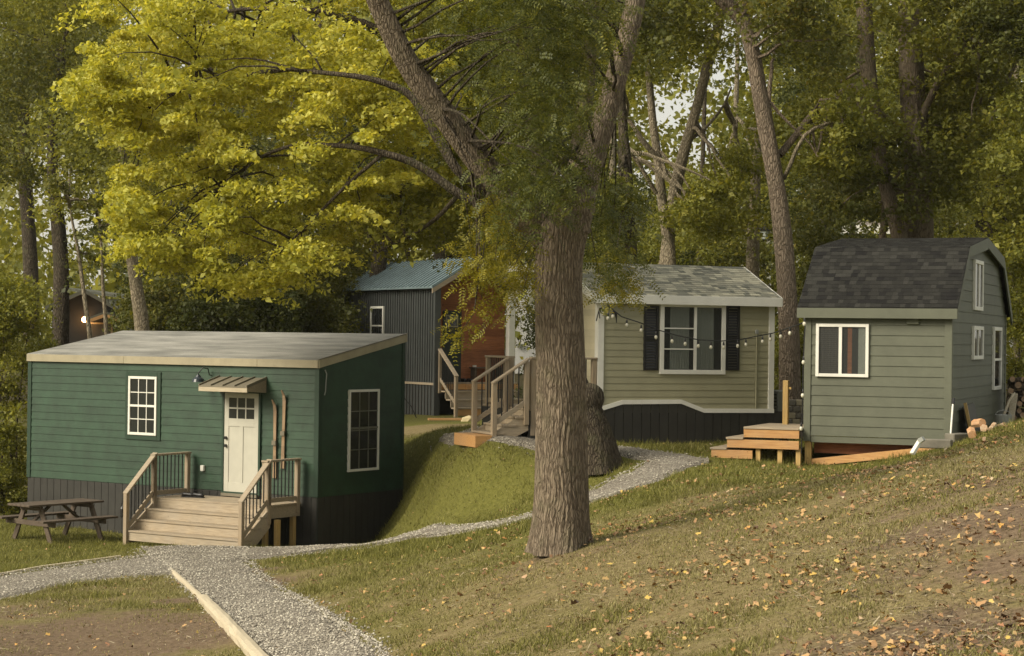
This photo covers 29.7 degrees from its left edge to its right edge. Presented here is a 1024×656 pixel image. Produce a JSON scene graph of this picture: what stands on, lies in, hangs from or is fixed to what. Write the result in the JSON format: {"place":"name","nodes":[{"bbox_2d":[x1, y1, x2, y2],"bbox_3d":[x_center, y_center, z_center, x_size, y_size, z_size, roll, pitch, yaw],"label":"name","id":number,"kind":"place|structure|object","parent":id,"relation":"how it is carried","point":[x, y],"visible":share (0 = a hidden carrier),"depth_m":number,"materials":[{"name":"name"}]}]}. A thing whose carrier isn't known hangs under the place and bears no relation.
{"place":"outdoors","nodes":[
{"label":"outdoors","id":0,"kind":"place"},
{"bbox_2d":[0,426,708,655],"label":"path","id":1,"kind":"structure","parent":0,"point":[651,470],"depth_m":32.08,"materials":[{"name":"gravel"}]},
{"bbox_2d":[0,2,1021,332],"label":"sky","id":2,"kind":"structure","parent":0,"point":[660,116],"materials":[{"name":"white"}]},
{"bbox_2d":[0,340,1023,655],"bbox_3d":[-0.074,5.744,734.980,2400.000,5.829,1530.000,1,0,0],"label":"ground","id":3,"kind":"structure","parent":0,"point":[996,564],"depth_m":20.12,"materials":[{"name":"plant"}]},
{"bbox_2d":[0,466,27,515],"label":"bush","id":4,"kind":"object","parent":3,"relation":"on","point":[20,495],"visible":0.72,"depth_m":43.41,"materials":[{"name":"green plant"}]},
{"bbox_2d":[0,269,62,506],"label":"bush","id":5,"kind":"object","parent":3,"relation":"on","point":[15,294],"visible":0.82,"depth_m":43.98,"materials":[{"name":"green plant"}]},
{"bbox_2d":[7,328,60,381],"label":"bush","id":6,"kind":"object","parent":3,"relation":"on","point":[47,344],"visible":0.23,"depth_m":51.04,"materials":[{"name":"green plant"}]},
{"bbox_2d":[0,498,117,542],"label":"picnic table","id":7,"kind":"object","parent":3,"relation":"on","point":[19,520],"visible":0.97,"depth_m":38.93,"materials":[{"name":"wood"}]},
{"bbox_2d":[1,555,120,574],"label":"path edging","id":8,"kind":"object","parent":3,"relation":"on","point":[45,566],"visible":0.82,"depth_m":34.31,"materials":[{"name":"wood"}]},
{"bbox_2d":[0,0,134,380],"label":"woodland tree","id":9,"kind":"object","parent":3,"relation":"on","point":[29,253],"visible":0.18,"depth_m":71.79,"materials":[{"name":"green plant"}]},
{"bbox_2d":[0,0,136,345],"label":"woodland tree","id":10,"kind":"object","parent":3,"relation":"on","point":[48,47],"visible":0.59,"depth_m":61.34,"materials":[{"name":"green plant"}]},
{"bbox_2d":[36,158,119,338],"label":"sapling","id":11,"kind":"object","parent":3,"relation":"on","point":[63,184],"visible":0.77,"depth_m":46.97,"materials":[{"name":"green plant"}]},
{"bbox_2d":[45,290,128,342],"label":"dark shed","id":12,"kind":"structure","parent":3,"relation":"on","point":[77,327],"depth_m":69.95,"materials":[{"name":"wood"}]},
{"bbox_2d":[91,324,110,337],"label":"porch railing","id":13,"kind":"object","parent":12,"relation":"in","point":[97,330],"depth_m":70.02,"materials":[{"name":"wood"}]},
{"bbox_2d":[69,288,133,330],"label":"roof","id":14,"kind":"structure","parent":12,"relation":"attached to","point":[98,292],"depth_m":76.02,"materials":[{"name":"grey metal"}]},
{"bbox_2d":[57,193,147,334],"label":"sapling","id":15,"kind":"object","parent":3,"relation":"on","point":[91,203],"visible":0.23,"depth_m":47.93,"materials":[{"name":"green plant"}]},
{"bbox_2d":[2,53,218,330],"bbox_3d":[-10.316,-2.148,50.244,6.179,10.926,8.984,1,0,0],"label":"woodland tree","id":16,"kind":"object","parent":3,"relation":"on","point":[140,315],"visible":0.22,"depth_m":48.23,"materials":[{"name":"green plant"}]},
{"bbox_2d":[102,270,217,332],"bbox_3d":[-10.396,0.558,57.093,3.358,4.596,5.671,1,0,-11],"label":"shrub","id":17,"kind":"object","parent":3,"relation":"on","point":[157,316],"visible":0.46,"depth_m":55.35,"materials":[{"name":"green plant"}]},
{"bbox_2d":[61,60,268,308],"bbox_3d":[-10.771,-3.760,59.583,5.930,12.921,11.713,1,0,-18],"label":"woodland tree","id":18,"kind":"object","parent":3,"relation":"on","point":[232,260],"visible":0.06,"depth_m":58.53,"materials":[{"name":"green plant"}]},
{"bbox_2d":[170,568,201,598],"bbox_3d":[-4.959,3.977,29.681,0.108,0.219,5.605,1,0,-15],"label":"edging timber","id":19,"kind":"object","parent":3,"relation":"on","point":[187,584],"visible":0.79,"depth_m":30.02,"materials":[{"name":"wood"}]},
{"bbox_2d":[111,62,273,311],"bbox_3d":[-10.519,-4.061,62.981,5.323,13.336,12.009,1,0,-12],"label":"woodland tree","id":20,"kind":"object","parent":3,"relation":"on","point":[270,144],"visible":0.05,"depth_m":59.73,"materials":[{"name":"green plant"}]},
{"bbox_2d":[160,285,257,331],"bbox_3d":[-8.539,0.641,55.894,3.436,4.406,5.708,1,0,-16],"label":"shrub","id":21,"kind":"object","parent":3,"relation":"on","point":[223,313],"visible":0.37,"depth_m":54.34,"materials":[{"name":"green plant"}]},
{"bbox_2d":[123,452,301,546],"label":"porch stairs","id":22,"kind":"structure","parent":3,"relation":"on","point":[246,530],"depth_m":37.95,"materials":[{"name":"beige wood"}]},
{"bbox_2d":[181,492,193,497],"bbox_3d":[-6.550,3.374,39.036,0.292,0.104,0.092,1,0,16],"label":"shoe","id":23,"kind":"object","parent":22,"relation":"on","point":[188,494],"visible":1,"depth_m":39.01,"materials":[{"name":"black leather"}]},
{"bbox_2d":[193,492,204,497],"bbox_3d":[-6.338,3.377,38.957,0.292,0.104,0.092,1,0,27],"label":"shoe","id":24,"kind":"object","parent":22,"relation":"on","point":[198,495],"visible":1,"depth_m":38.91,"materials":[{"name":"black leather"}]},
{"bbox_2d":[127,20,304,292],"bbox_3d":[-8.866,-3.557,58.087,5.488,12.636,11.259,1,0,-5],"label":"woodland tree","id":25,"kind":"object","parent":3,"relation":"on","point":[266,143],"visible":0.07,"depth_m":56.13,"materials":[{"name":"green plant"}]},
{"bbox_2d":[26,331,407,546],"bbox_3d":[-6.621,2.386,41.251,8.249,4.663,3.508,1,0,33],"label":"green cabin","id":26,"kind":"object","parent":3,"relation":"on","point":[108,415],"visible":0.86,"depth_m":39.96,"materials":[{"name":"paint"}]},
{"bbox_2d":[125,371,161,440],"bbox_3d":[-7.776,1.638,40.632,1.009,1.435,0.055,1,0,33],"label":"window","id":27,"kind":"structure","parent":26,"relation":"in","point":[142,393],"depth_m":40.62,"materials":[{"name":"white paint"}]},
{"bbox_2d":[221,393,258,497],"bbox_3d":[-5.503,2.370,39.127,0.962,2.100,0.090,1,0,33],"label":"door","id":28,"kind":"structure","parent":26,"relation":"in","point":[241,409],"depth_m":39.14,"materials":[{"name":"beige paint"}]},
{"bbox_2d":[271,400,276,477],"bbox_3d":[-4.770,2.219,38.612,0.107,1.572,0.145,0,-1,64],"label":"wooden ski","id":29,"kind":"object","parent":26,"relation":"attached to","point":[273,443],"visible":0.92,"depth_m":38.62,"materials":[{"name":"brown wood"}]},
{"bbox_2d":[280,390,285,468],"bbox_3d":[-4.567,2.021,38.485,0.114,1.568,0.148,1,0,-6],"label":"wooden ski","id":30,"kind":"object","parent":26,"relation":"attached to","point":[282,433],"visible":0.98,"depth_m":38.50,"materials":[{"name":"brown wood"}]},
{"bbox_2d":[347,389,379,471],"bbox_3d":[-3.022,2.079,39.278,0.055,1.658,1.012,1,0,33],"label":"window","id":31,"kind":"structure","parent":26,"relation":"in","point":[363,423],"depth_m":39.27,"materials":[{"name":"white glass"}]},
{"bbox_2d":[198,594,268,655],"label":"edging timber","id":32,"kind":"object","parent":3,"relation":"on","point":[244,641],"visible":1,"depth_m":23.87,"materials":[{"name":"wood"}]},
{"bbox_2d":[168,4,311,297],"bbox_3d":[-8.327,-3.921,62.559,5.998,13.261,11.973,1,0,-11],"label":"woodland tree","id":33,"kind":"object","parent":3,"relation":"on","point":[236,170],"visible":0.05,"depth_m":61.49,"materials":[{"name":"green plant"}]},
{"bbox_2d":[223,288,310,332],"bbox_3d":[-7.379,0.618,56.982,3.115,4.285,6.070,1,0,-16],"label":"shrub","id":34,"kind":"object","parent":3,"relation":"on","point":[265,314],"visible":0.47,"depth_m":55.23,"materials":[{"name":"green plant"}]},
{"bbox_2d":[224,3,373,298],"bbox_3d":[-6.952,-4.057,63.552,5.883,13.682,12.163,1,0,-8],"label":"woodland tree","id":35,"kind":"object","parent":3,"relation":"on","point":[342,136],"visible":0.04,"depth_m":61.33,"materials":[{"name":"green plant"}]},
{"bbox_2d":[236,0,393,305],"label":"woodland tree","id":36,"kind":"object","parent":3,"relation":"on","point":[361,253],"visible":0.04,"depth_m":63.05,"materials":[{"name":"green plant"}]},
{"bbox_2d":[272,259,372,332],"bbox_3d":[-5.988,0.269,59.023,4.012,4.886,5.185,1,0,0],"label":"shrub","id":37,"kind":"object","parent":3,"relation":"on","point":[326,319],"visible":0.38,"depth_m":57.70,"materials":[{"name":"green plant"}]},
{"bbox_2d":[48,0,622,474],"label":"maple tree","id":38,"kind":"object","parent":3,"relation":"on","point":[330,78],"visible":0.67,"depth_m":34.91,"materials":[{"name":"yellow plant"}]},
{"bbox_2d":[336,251,400,312],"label":"shrub","id":39,"kind":"object","parent":3,"relation":"on","point":[389,256],"depth_m":65.24,"materials":[{"name":"green plant"}]},
{"bbox_2d":[297,83,497,277],"bbox_3d":[-3.253,-3.735,60.373,7.462,12.986,10.561,1,0,-12],"label":"leaning dark tree","id":40,"kind":"object","parent":3,"relation":"on","point":[376,269],"visible":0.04,"depth_m":59.79,"materials":[{"name":"green plant"}]},
{"bbox_2d":[378,164,467,261],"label":"thin pole tree","id":41,"kind":"object","parent":3,"relation":"on","point":[407,218],"visible":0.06,"depth_m":60.95,"materials":[{"name":"green plant"}]},
{"bbox_2d":[343,257,522,415],"bbox_3d":[-2.598,0.465,58.330,2.985,5.074,6.434,1,0,-30],"label":"metal cabin","id":42,"kind":"object","parent":3,"relation":"on","point":[413,303],"visible":0.44,"depth_m":56.27,"materials":[{"name":"grey metal"}]},
{"bbox_2d":[370,306,384,333],"bbox_3d":[-4.066,-0.117,58.220,0.055,1.077,0.887,1,0,-30],"label":"window","id":43,"kind":"structure","parent":42,"relation":"in","point":[373,322],"depth_m":58.20,"materials":[{"name":"white glass"}]},
{"bbox_2d":[442,310,461,381],"bbox_3d":[-1.742,0.532,55.920,0.606,2.071,0.055,1,0,-30],"label":"door","id":44,"kind":"structure","parent":42,"relation":"in","point":[446,348],"depth_m":55.90,"materials":[{"name":"brown wood"}]},
{"bbox_2d":[428,418,461,419],"bbox_3d":[-1.718,2.411,50.987,1.000,0.050,0.200,1,0,-10],"label":"loose board","id":45,"kind":"object","parent":3,"relation":"on","point":[444,418],"visible":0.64,"depth_m":50.88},
{"bbox_2d":[415,250,516,336],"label":"shrub","id":46,"kind":"object","parent":3,"relation":"on","point":[456,257],"depth_m":67.98,"materials":[{"name":"green plant"}]},
{"bbox_2d":[414,133,525,260],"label":"woodland tree","id":47,"kind":"object","parent":3,"relation":"on","point":[423,159],"depth_m":63.18,"materials":[{"name":"green plant"}]},
{"bbox_2d":[418,43,527,262],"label":"woodland tree","id":48,"kind":"object","parent":3,"relation":"on","point":[439,256],"visible":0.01,"depth_m":61.47,"materials":[{"name":"green plant"}]},
{"bbox_2d":[419,130,534,270],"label":"woodland tree","id":49,"kind":"object","parent":3,"relation":"on","point":[460,255],"visible":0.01,"depth_m":66.02,"materials":[{"name":"green plant"}]},
{"bbox_2d":[438,348,522,416],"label":"cedar porch deck","id":50,"kind":"structure","parent":3,"relation":"on","point":[460,403],"depth_m":54.79,"materials":[{"name":"brown wood"}]},
{"bbox_2d":[469,367,501,381],"bbox_3d":[-0.750,1.362,56.290,1.000,0.440,0.300,1,0,-30],"label":"porch bench","id":51,"kind":"object","parent":50,"relation":"on","point":[473,372],"visible":0.54,"depth_m":56.06,"materials":[{"name":"wood"}]},
{"bbox_2d":[454,357,529,447],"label":"side stairs","id":52,"kind":"structure","parent":3,"relation":"on","point":[507,421],"depth_m":35.63,"materials":[{"name":"brown wood"}]},
{"bbox_2d":[295,0,701,556],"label":"locust tree","id":53,"kind":"object","parent":3,"relation":"on","point":[551,220],"visible":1,"depth_m":21.68,"materials":[{"name":"brown plant"}]},
{"bbox_2d":[0,417,1023,615],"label":"long grass","id":54,"kind":"structure","parent":3,"relation":"on","point":[736,469],"depth_m":30.71,"materials":[{"name":"plant"}]},
{"bbox_2d":[0,0,1023,359],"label":"wood","id":55,"kind":"object","parent":3,"relation":"on","point":[12,258],"visible":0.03,"depth_m":94.37,"materials":[{"name":"green plant"}]},
{"bbox_2d":[0,420,1023,655],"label":"fallen leaves","id":56,"kind":"object","parent":3,"relation":"on","point":[873,643],"visible":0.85,"depth_m":16.82,"materials":[{"name":"brown plant"}]},
{"bbox_2d":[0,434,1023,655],"bbox_3d":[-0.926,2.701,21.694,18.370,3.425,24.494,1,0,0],"label":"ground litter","id":57,"kind":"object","parent":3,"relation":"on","point":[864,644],"visible":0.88,"depth_m":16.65,"materials":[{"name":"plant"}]},
{"bbox_2d":[508,278,535,400],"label":"shrub","id":58,"kind":"object","parent":3,"relation":"on","point":[528,330],"visible":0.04,"depth_m":43.91,"materials":[{"name":"green plant"}]},
{"bbox_2d":[508,257,535,373],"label":"distant house","id":59,"kind":"structure","parent":3,"relation":"on","point":[523,353],"depth_m":88.00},
{"bbox_2d":[557,130,667,262],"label":"woodland tree","id":60,"kind":"object","parent":3,"relation":"on","point":[612,162],"visible":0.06,"depth_m":69.94,"materials":[{"name":"green plant"}]},
{"bbox_2d":[589,237,681,263],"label":"shrub","id":61,"kind":"object","parent":3,"relation":"on","point":[649,262],"visible":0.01,"depth_m":59.78,"materials":[{"name":"green plant"}]},
{"bbox_2d":[576,0,694,263],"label":"dark stem tree","id":62,"kind":"object","parent":3,"relation":"on","point":[651,29],"visible":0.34,"depth_m":44.84,"materials":[{"name":"green plant"}]},
{"bbox_2d":[529,262,782,443],"bbox_3d":[2.903,0.664,38.235,4.278,3.854,3.145,1,0,-22],"label":"olive cabin","id":63,"kind":"object","parent":3,"relation":"on","point":[661,387],"visible":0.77,"depth_m":36.93,"materials":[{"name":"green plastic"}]},
{"bbox_2d":[482,355,597,438],"bbox_3d":[0.505,1.524,37.050,1.370,1.960,2.445,1,0,-22],"label":"side porch","id":64,"kind":"object","parent":63,"relation":"attached to","point":[491,360],"visible":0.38,"depth_m":36.20,"materials":[{"name":"brown wood"}]},
{"bbox_2d":[659,304,725,374],"bbox_3d":[3.461,0.203,36.935,1.403,1.367,0.055,1,0,-22],"label":"window","id":65,"kind":"structure","parent":63,"relation":"in","point":[719,364],"depth_m":36.93,"materials":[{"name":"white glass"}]},
{"bbox_2d":[596,305,805,453],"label":"string lights","id":66,"kind":"object","parent":63,"relation":"hanging from","point":[737,346],"visible":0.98,"depth_m":36.15,"materials":[{"name":"black glass"}]},
{"bbox_2d":[571,0,776,264],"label":"forked tree","id":67,"kind":"object","parent":3,"relation":"on","point":[697,208],"visible":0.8,"depth_m":48.56,"materials":[{"name":"green plant"}]},
{"bbox_2d":[644,223,745,265],"bbox_3d":[6.102,-0.868,63.032,3.907,6.888,5.665,1,0,0],"label":"shrub","id":68,"kind":"object","parent":3,"relation":"on","point":[683,260],"visible":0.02,"depth_m":61.33,"materials":[{"name":"green plant"}]},
{"bbox_2d":[621,24,772,272],"bbox_3d":[6.147,-4.239,60.152,4.886,13.587,12.885,1,0,8],"label":"woodland tree","id":69,"kind":"object","parent":3,"relation":"on","point":[652,235],"visible":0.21,"depth_m":57.69,"materials":[{"name":"green plant"}]},
{"bbox_2d":[656,0,803,266],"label":"woodland tree","id":70,"kind":"object","parent":3,"relation":"on","point":[739,120],"visible":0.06,"depth_m":65.96,"materials":[{"name":"green plant"}]},
{"bbox_2d":[691,237,778,341],"bbox_3d":[6.855,-0.151,58.033,3.562,5.360,5.412,1,0,10],"label":"shrub","id":71,"kind":"object","parent":3,"relation":"on","point":[738,258],"visible":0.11,"depth_m":56.87,"materials":[{"name":"green plant"}]},
{"bbox_2d":[710,423,800,465],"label":"deck steps","id":72,"kind":"structure","parent":3,"relation":"on","point":[746,439],"depth_m":33.95,"materials":[{"name":"wood"}]},
{"bbox_2d":[760,224,769,264],"bbox_3d":[8.080,-0.402,62.004,0.367,5.883,0.367,1,0,0],"label":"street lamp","id":73,"kind":"object","parent":3,"relation":"on","point":[764,231],"visible":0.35,"depth_m":61.92,"materials":[{"name":"white metal"}]},
{"bbox_2d":[725,100,807,277],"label":"snag tree","id":74,"kind":"object","parent":3,"relation":"on","point":[752,264],"visible":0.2,"depth_m":51.93,"materials":[{"name":"green plant"}]},
{"bbox_2d":[643,0,896,418],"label":"leaning tree","id":75,"kind":"object","parent":3,"relation":"on","point":[790,15],"visible":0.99,"depth_m":42.82,"materials":[{"name":"brown plant"}]},
{"bbox_2d":[783,121,841,179],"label":"dead branch","id":76,"kind":"object","parent":75,"relation":"attached to","point":[793,156],"visible":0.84,"depth_m":42.66,"materials":[{"name":"wood"}]},
{"bbox_2d":[774,390,782,410],"bbox_3d":[5.366,1.780,38.789,0.255,1.062,0.360,1,0,-15],"label":"heat pump","id":77,"kind":"object","parent":3,"relation":"on","point":[778,400],"visible":0.23,"depth_m":38.61,"materials":[{"name":"grey metal"}]},
{"bbox_2d":[782,380,791,450],"bbox_3d":[5.015,1.654,35.182,0.150,1.396,0.100,1,0,22],"label":"wooden post","id":78,"kind":"object","parent":3,"relation":"on","point":[785,411],"visible":0.67,"depth_m":35.15,"materials":[{"name":"wood"}]},
{"bbox_2d":[774,329,803,398],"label":"bush","id":79,"kind":"object","parent":3,"relation":"on","point":[776,361],"visible":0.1,"depth_m":43.86,"materials":[{"name":"green plant"}]},
{"bbox_2d":[774,318,803,381],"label":"shrub","id":80,"kind":"object","parent":3,"relation":"on","point":[801,326],"visible":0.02,"depth_m":44.34,"materials":[{"name":"green plant"}]},
{"bbox_2d":[712,0,902,266],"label":"woodland tree","id":81,"kind":"object","parent":3,"relation":"on","point":[783,97],"visible":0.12,"depth_m":59.77,"materials":[{"name":"green plant"}]},
{"bbox_2d":[759,185,876,329],"bbox_3d":[8.712,-0.735,54.806,3.392,6.481,5.725,1,0,17],"label":"shrub","id":82,"kind":"object","parent":3,"relation":"on","point":[806,241],"visible":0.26,"depth_m":53.62,"materials":[{"name":"green plant"}]},
{"bbox_2d":[760,15,938,244],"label":"woodland tree","id":83,"kind":"object","parent":3,"relation":"on","point":[879,51],"visible":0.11,"depth_m":66.18,"materials":[{"name":"green plant"}]},
{"bbox_2d":[826,215,889,237],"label":"distant house","id":84,"kind":"structure","parent":3,"relation":"on","point":[868,224],"depth_m":84.02,"materials":[{"name":"white"}]},
{"bbox_2d":[746,0,1023,237],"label":"twin tree","id":85,"kind":"object","parent":3,"relation":"on","point":[915,136],"visible":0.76,"depth_m":45.97,"materials":[{"name":"green plant"}]},
{"bbox_2d":[797,237,1012,464],"bbox_3d":[7.595,0.391,36.587,2.780,4.202,7.074,1,0,22],"label":"gambrel cabin","id":86,"kind":"object","parent":3,"relation":"on","point":[905,337],"visible":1,"depth_m":33.71,"materials":[{"name":"grey"}]},
{"bbox_2d":[815,324,868,376],"bbox_3d":[5.761,0.390,33.655,0.930,0.925,0.055,1,0,22],"label":"window","id":87,"kind":"structure","parent":86,"relation":"in","point":[842,328],"depth_m":33.64,"materials":[{"name":"white glass"}]},
{"bbox_2d":[971,326,983,359],"bbox_3d":[8.605,0.275,35.649,0.055,0.613,1.203,1,0,22],"label":"window","id":88,"kind":"structure","parent":86,"relation":"in","point":[977,345],"depth_m":35.61,"materials":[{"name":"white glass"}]},
{"bbox_2d":[972,259,983,310],"bbox_3d":[8.613,-0.786,35.642,0.055,0.925,1.020,1,0,22],"label":"window","id":89,"kind":"structure","parent":86,"relation":"in","point":[978,266],"depth_m":35.61,"materials":[{"name":"white glass"}]},
{"bbox_2d":[992,327,1001,389],"bbox_3d":[9.561,0.599,38.030,0.055,1.231,1.063,1,0,22],"label":"window","id":90,"kind":"structure","parent":86,"relation":"in","point":[997,331],"depth_m":37.98,"materials":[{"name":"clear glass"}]},
{"bbox_2d":[910,436,924,454],"bbox_3d":[6.536,1.892,31.020,0.250,0.293,0.144,1,0,-32],"label":"downspout","id":91,"kind":"object","parent":3,"relation":"on","point":[916,446],"visible":0.94,"depth_m":31.01,"materials":[{"name":"grey metal"}]},
{"bbox_2d":[919,439,952,448],"bbox_3d":[6.901,1.885,31.406,0.520,0.150,0.200,1,0,22],"label":"curb block","id":92,"kind":"object","parent":3,"relation":"on","point":[935,443],"depth_m":31.32,"materials":[{"name":"concrete"}]},
{"bbox_2d":[861,21,1017,237],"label":"woodland tree","id":93,"kind":"object","parent":3,"relation":"on","point":[935,223],"visible":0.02,"depth_m":58.31,"materials":[{"name":"green plant"}]},
{"bbox_2d":[950,398,954,432],"bbox_3d":[7.378,1.643,32.397,0.056,0.931,0.465,1,0,21],"label":"white pole","id":94,"kind":"object","parent":3,"relation":"on","point":[953,402],"visible":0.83,"depth_m":32.47,"materials":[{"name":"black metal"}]},
{"bbox_2d":[889,27,1023,237],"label":"woodland tree","id":95,"kind":"object","parent":3,"relation":"on","point":[954,217],"visible":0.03,"depth_m":53.02,"materials":[{"name":"green plant"}]},
{"bbox_2d":[945,433,968,442],"bbox_3d":[7.471,1.842,32.381,0.470,0.150,0.200,1,0,-44],"label":"curb block","id":96,"kind":"object","parent":3,"relation":"on","point":[954,436],"depth_m":32.25,"materials":[{"name":"concrete"}]},
{"bbox_2d":[962,403,979,432],"bbox_3d":[8.191,1.645,34.270,0.223,0.668,1.262,1,0,22],"label":"dark board","id":97,"kind":"object","parent":3,"relation":"on","point":[969,412],"visible":0.52,"depth_m":34.20,"materials":[{"name":"wood"}]},
{"bbox_2d":[967,427,975,438],"bbox_3d":[7.479,1.703,31.392,0.146,0.193,0.294,1,0,9],"label":"firewood log","id":98,"kind":"object","parent":3,"relation":"on","point":[971,432],"visible":1,"depth_m":31.27,"materials":[{"name":"wood"}]},
{"bbox_2d":[920,0,1023,368],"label":"tree","id":99,"kind":"object","parent":3,"relation":"on","point":[1005,25],"visible":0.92,"depth_m":43.05,"materials":[{"name":"green plant"}]},
{"bbox_2d":[934,196,1012,355],"bbox_3d":[13.074,-0.890,57.104,3.498,6.460,5.448,1,0,10],"label":"shrub","id":100,"kind":"object","parent":3,"relation":"on","point":[940,235],"visible":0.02,"depth_m":56.17,"materials":[{"name":"green plant"}]},
{"bbox_2d":[934,57,1023,389],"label":"woodland tree","id":101,"kind":"object","parent":3,"relation":"on","point":[1015,354],"visible":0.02,"depth_m":63.89,"materials":[{"name":"green plant"}]},
{"bbox_2d":[980,424,987,432],"bbox_3d":[7.824,1.670,31.992,0.130,0.164,0.287,1,0,14],"label":"firewood log","id":102,"kind":"object","parent":3,"relation":"on","point":[983,426],"visible":0.84,"depth_m":31.86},
{"bbox_2d":[971,419,985,427],"bbox_3d":[7.788,1.588,32.193,0.144,0.166,0.285,1,0,-14],"label":"firewood log","id":103,"kind":"object","parent":102,"relation":"on","point":[975,423],"visible":0.99,"depth_m":32.10,"materials":[{"name":"wood"}]},
{"bbox_2d":[970,214,1023,413],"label":"shrub","id":104,"kind":"object","parent":3,"relation":"on","point":[1016,369],"visible":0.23,"depth_m":49.83,"materials":[{"name":"green plant"}]},
{"bbox_2d":[994,410,1011,423],"bbox_3d":[8.780,1.667,34.492,0.319,0.416,0.310,1,0,0],"label":"metal bucket","id":105,"kind":"object","parent":3,"relation":"on","point":[1000,418],"visible":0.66,"depth_m":34.38,"materials":[{"name":"metal"}]},
{"bbox_2d":[1003,392,1014,413],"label":"bent branch","id":106,"kind":"object","parent":3,"relation":"on","point":[1008,403],"visible":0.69,"depth_m":37.55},
{"bbox_2d":[1008,393,1017,420],"bbox_3d":[9.778,1.714,37.767,0.120,0.865,0.440,1,0,31],"label":"lumber plank","id":107,"kind":"object","parent":3,"relation":"on","point":[1012,407],"visible":0.43,"depth_m":37.83,"materials":[{"name":"wood"}]},
{"bbox_3d":[10.255,1.282,38.467,0.114,0.119,0.494,1,0,-24],"label":"firewood log","id":108,"kind":"object","parent":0,"visible":0},
{"bbox_2d":[1015,382,1023,389],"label":"firewood log","id":109,"kind":"object","parent":108,"relation":"on","point":[1019,385],"visible":1,"depth_m":38.28,"materials":[{"name":"brown wood"}]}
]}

